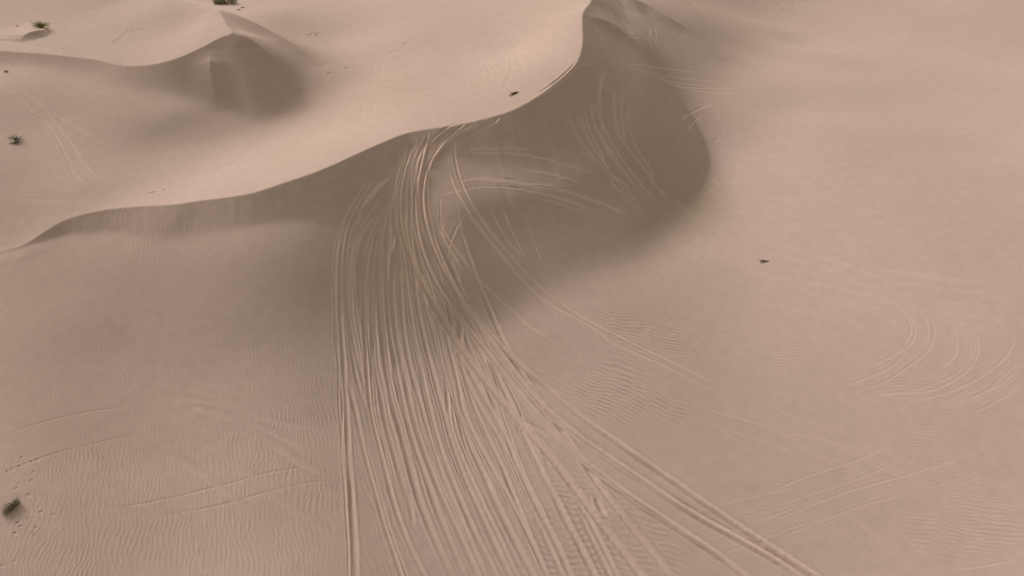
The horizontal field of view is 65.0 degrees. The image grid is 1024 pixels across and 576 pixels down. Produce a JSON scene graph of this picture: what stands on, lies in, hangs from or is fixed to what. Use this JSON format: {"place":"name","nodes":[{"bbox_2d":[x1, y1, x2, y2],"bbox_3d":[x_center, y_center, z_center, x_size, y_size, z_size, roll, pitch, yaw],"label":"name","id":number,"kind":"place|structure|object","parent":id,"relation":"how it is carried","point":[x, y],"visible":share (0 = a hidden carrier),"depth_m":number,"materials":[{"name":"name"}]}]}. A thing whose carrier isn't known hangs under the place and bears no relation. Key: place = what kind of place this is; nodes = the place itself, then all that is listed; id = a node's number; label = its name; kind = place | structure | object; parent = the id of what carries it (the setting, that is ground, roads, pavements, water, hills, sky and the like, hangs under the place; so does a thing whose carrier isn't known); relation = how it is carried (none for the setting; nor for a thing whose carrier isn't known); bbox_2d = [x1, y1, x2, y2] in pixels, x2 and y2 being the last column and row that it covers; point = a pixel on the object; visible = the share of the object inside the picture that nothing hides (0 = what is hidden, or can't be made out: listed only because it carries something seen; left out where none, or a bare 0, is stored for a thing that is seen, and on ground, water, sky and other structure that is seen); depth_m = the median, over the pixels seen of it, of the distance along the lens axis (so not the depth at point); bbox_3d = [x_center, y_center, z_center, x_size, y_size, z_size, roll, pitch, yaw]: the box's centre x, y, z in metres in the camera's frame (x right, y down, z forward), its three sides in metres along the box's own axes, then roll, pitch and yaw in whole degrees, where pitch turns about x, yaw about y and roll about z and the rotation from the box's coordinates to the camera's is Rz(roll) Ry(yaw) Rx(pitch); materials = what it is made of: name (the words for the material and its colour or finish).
{"place":"outdoors","nodes":[
{"label":"outdoors","id":0,"kind":"place"},
{"bbox_2d":[0,0,1023,575],"bbox_3d":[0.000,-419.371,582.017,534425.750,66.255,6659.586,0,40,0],"label":"sand dunes","id":1,"kind":"structure","parent":0,"point":[350,288],"depth_m":71.73,"materials":[{"name":"beige sand"}]},
{"bbox_2d":[0,496,20,514],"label":"grass tussock","id":2,"kind":"object","parent":1,"relation":"on","point":[9,509],"depth_m":57.09,"materials":[{"name":"green plant"}]},
{"bbox_2d":[7,134,23,140],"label":"desert shrub","id":3,"kind":"object","parent":1,"relation":"on","point":[15,138],"visible":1,"depth_m":83.65,"materials":[{"name":"green plant"}]},
{"bbox_2d":[29,21,47,27],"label":"desert shrub","id":4,"kind":"object","parent":1,"relation":"on","point":[40,24],"visible":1,"depth_m":100.92,"materials":[{"name":"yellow plant"}]},
{"bbox_2d":[212,0,236,4],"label":"grass tussock","id":5,"kind":"object","parent":1,"relation":"on","point":[218,2],"depth_m":112.70,"materials":[{"name":"green plant"}]}
]}

